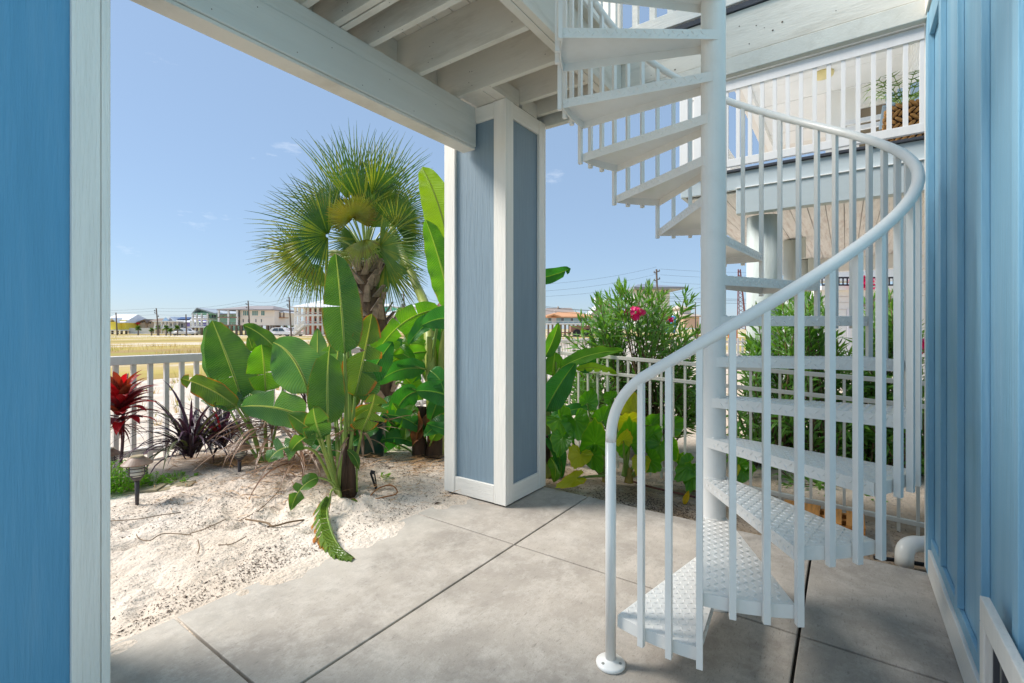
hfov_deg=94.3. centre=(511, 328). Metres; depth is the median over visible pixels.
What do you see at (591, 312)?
house
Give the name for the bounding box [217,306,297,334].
house
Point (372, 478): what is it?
irrigation stake
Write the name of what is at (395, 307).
house
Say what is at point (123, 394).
red cordyline
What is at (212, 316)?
house
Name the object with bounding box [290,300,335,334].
house
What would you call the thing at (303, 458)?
dead leaves
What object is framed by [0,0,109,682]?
pillar
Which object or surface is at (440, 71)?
deck
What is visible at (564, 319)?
house
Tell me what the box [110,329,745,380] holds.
ground
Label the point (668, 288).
house
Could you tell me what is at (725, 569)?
spiral staircase
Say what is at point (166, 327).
palm
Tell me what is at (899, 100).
potted plant
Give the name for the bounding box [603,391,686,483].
elephant ear
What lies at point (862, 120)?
porch bench
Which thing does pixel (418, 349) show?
banana plant
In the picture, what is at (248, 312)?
utility pole
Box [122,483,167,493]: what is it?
paver
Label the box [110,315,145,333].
house
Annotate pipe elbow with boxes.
[894,536,923,568]
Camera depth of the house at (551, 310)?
111.99 m
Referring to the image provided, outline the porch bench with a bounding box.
[840,114,880,149]
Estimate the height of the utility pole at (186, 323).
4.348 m
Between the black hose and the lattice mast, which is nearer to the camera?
the black hose
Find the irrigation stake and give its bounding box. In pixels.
[370,470,376,489]
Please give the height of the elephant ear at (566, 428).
0.794 m
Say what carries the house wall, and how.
on the patio
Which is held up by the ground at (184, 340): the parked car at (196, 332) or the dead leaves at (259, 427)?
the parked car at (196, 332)
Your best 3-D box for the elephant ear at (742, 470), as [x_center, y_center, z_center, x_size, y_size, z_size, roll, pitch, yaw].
[1.896,1.253,3.891,0.241,0.396,0.172,0,0,12]
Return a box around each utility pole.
[115,313,117,334]
[154,308,159,335]
[185,314,186,335]
[246,301,249,322]
[286,297,291,335]
[654,269,659,327]
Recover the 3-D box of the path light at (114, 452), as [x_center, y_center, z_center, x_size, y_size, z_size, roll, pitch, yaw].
[-3.699,1.291,4.350,0.198,0.394,0.198,0,0,35]
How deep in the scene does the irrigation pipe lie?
3.93 m
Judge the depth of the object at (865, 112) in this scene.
8.71 m
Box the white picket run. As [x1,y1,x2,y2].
[561,338,782,358]
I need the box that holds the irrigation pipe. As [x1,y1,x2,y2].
[633,481,695,497]
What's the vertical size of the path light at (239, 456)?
0.372 m
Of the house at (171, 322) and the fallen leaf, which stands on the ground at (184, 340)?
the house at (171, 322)
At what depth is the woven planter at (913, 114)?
4.94 m
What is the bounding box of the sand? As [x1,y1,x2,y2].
[110,357,926,655]
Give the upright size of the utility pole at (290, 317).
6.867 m
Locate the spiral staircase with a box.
[555,0,924,674]
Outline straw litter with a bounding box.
[115,447,485,516]
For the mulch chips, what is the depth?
3.34 m
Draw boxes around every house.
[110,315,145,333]
[129,318,167,333]
[152,317,205,333]
[183,320,205,334]
[191,308,244,334]
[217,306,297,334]
[273,311,302,334]
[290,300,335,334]
[384,304,397,311]
[386,311,416,323]
[546,306,574,314]
[546,312,592,336]
[584,297,623,327]
[627,284,684,325]
[672,305,700,327]
[680,23,923,438]
[810,269,892,355]
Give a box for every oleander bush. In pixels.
[562,277,700,452]
[726,291,871,469]
[759,467,901,501]
[837,287,923,475]
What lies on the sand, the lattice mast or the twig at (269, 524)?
the twig at (269, 524)
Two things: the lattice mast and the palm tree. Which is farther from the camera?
the lattice mast
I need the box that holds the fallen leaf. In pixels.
[682,490,689,504]
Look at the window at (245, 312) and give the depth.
99.93 m
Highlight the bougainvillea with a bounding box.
[863,275,874,289]
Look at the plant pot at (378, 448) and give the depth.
4.63 m
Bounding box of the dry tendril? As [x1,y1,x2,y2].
[370,484,397,498]
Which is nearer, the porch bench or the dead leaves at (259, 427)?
the dead leaves at (259, 427)
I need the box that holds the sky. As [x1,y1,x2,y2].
[110,0,892,328]
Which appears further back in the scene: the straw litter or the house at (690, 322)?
the house at (690, 322)
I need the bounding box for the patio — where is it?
[110,487,963,682]
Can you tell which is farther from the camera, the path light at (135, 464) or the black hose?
the path light at (135, 464)
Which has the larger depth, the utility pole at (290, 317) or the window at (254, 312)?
the window at (254, 312)
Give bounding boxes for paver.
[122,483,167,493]
[154,480,195,491]
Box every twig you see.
[110,512,180,520]
[136,533,190,540]
[190,519,225,533]
[239,488,280,520]
[245,518,303,526]
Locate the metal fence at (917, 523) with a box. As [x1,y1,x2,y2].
[556,346,923,535]
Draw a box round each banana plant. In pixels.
[369,167,443,458]
[546,266,623,481]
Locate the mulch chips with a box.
[110,447,915,638]
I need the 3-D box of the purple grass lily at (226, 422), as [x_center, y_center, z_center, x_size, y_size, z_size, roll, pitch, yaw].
[-2.889,0.981,4.787,1.182,0.614,1.179,0,0,35]
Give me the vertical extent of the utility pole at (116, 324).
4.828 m
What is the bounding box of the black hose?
[873,555,924,566]
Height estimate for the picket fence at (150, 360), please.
1.174 m
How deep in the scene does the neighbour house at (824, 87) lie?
5.56 m
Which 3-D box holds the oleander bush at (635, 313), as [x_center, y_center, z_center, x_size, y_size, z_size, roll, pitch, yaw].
[1.436,0.330,5.096,1.974,1.871,1.414,0,0,0]
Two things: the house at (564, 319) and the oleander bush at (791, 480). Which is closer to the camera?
the oleander bush at (791, 480)
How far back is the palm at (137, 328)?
99.87 m
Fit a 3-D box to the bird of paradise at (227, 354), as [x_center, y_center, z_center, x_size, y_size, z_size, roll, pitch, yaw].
[-2.438,0.609,4.525,1.190,1.378,0.568,0,0,-1]
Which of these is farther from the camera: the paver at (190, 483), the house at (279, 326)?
the house at (279, 326)
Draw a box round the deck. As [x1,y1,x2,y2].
[130,0,926,152]
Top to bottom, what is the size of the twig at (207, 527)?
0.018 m
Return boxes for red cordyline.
[110,369,162,469]
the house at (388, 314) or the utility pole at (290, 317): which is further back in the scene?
the house at (388, 314)
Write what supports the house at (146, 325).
on the ground at (184, 340)
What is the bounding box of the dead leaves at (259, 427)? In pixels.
[199,399,306,476]
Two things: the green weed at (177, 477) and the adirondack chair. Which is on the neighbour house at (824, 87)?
the adirondack chair
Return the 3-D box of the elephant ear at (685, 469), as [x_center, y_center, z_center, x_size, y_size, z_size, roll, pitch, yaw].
[1.442,1.225,3.923,0.276,0.374,0.230,0,0,-1]
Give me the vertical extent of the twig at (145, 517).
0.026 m
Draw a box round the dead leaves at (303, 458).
[224,421,340,497]
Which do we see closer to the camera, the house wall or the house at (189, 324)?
the house wall
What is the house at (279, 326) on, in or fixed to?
on the ground at (184, 340)
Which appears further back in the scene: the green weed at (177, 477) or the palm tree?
the palm tree
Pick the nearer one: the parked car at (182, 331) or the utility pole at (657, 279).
the utility pole at (657, 279)
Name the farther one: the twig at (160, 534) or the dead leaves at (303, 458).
the dead leaves at (303, 458)
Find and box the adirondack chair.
[879,82,918,140]
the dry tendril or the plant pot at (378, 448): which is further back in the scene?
the plant pot at (378, 448)
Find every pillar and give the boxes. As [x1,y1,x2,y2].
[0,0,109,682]
[444,98,545,506]
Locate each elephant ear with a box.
[546,388,610,488]
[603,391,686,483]
[674,452,695,492]
[727,457,756,482]
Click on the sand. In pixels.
(137, 572)
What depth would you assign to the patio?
2.11 m
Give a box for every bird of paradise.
[180,321,326,462]
[241,253,393,561]
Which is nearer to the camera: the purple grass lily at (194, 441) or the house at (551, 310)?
the purple grass lily at (194, 441)
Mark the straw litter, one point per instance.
(219, 458)
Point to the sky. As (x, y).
(202, 127)
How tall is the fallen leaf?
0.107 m
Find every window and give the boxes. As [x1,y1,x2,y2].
[243,310,247,315]
[252,310,257,315]
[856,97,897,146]
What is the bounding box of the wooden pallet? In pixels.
[784,499,865,535]
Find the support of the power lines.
hanging from the utility pole
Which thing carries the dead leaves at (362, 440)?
on the bird of paradise at (336, 380)
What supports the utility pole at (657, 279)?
on the ground at (184, 340)
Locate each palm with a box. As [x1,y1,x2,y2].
[134,326,140,334]
[162,325,168,335]
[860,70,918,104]
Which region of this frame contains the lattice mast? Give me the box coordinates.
[737,269,745,329]
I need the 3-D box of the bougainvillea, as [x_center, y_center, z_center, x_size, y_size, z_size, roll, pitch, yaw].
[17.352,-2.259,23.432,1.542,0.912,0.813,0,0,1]
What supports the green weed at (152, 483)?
on the sand
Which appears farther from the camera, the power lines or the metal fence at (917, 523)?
the power lines
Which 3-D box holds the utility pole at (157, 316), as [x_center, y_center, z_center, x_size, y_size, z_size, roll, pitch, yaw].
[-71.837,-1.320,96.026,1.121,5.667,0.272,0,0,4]
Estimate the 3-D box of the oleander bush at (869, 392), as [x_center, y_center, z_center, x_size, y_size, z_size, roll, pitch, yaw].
[3.674,0.700,4.620,1.104,2.216,1.658,0,0,35]
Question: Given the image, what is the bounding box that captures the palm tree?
[245,120,430,403]
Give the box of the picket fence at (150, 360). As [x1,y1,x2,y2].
[110,336,660,466]
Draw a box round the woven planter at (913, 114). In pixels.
[882,99,923,141]
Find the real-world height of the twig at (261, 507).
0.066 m
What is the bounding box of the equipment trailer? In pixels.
[549,326,593,336]
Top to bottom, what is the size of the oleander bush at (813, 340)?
2.110 m
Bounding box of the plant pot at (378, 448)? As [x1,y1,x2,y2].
[354,412,387,457]
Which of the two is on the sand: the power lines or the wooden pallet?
the wooden pallet
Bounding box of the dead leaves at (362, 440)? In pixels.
[292,413,409,476]
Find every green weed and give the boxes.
[110,459,154,493]
[144,471,170,485]
[154,470,198,483]
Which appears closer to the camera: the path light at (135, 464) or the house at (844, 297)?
the path light at (135, 464)
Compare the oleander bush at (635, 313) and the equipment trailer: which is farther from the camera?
the equipment trailer
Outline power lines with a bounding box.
[110,269,823,315]
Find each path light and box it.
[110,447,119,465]
[120,454,152,504]
[227,441,251,471]
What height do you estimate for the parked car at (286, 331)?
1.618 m
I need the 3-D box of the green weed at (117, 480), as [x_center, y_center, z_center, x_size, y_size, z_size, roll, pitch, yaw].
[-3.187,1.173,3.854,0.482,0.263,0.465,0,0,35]
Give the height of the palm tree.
4.244 m
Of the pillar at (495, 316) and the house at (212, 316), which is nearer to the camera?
the pillar at (495, 316)
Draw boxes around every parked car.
[171,329,193,334]
[178,329,199,334]
[270,328,293,335]
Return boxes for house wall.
[924,0,1023,682]
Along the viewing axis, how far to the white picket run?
20.07 m
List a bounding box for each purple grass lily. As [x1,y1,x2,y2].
[110,383,260,488]
[156,400,280,460]
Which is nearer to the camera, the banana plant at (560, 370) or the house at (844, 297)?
the banana plant at (560, 370)
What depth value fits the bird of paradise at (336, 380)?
3.67 m

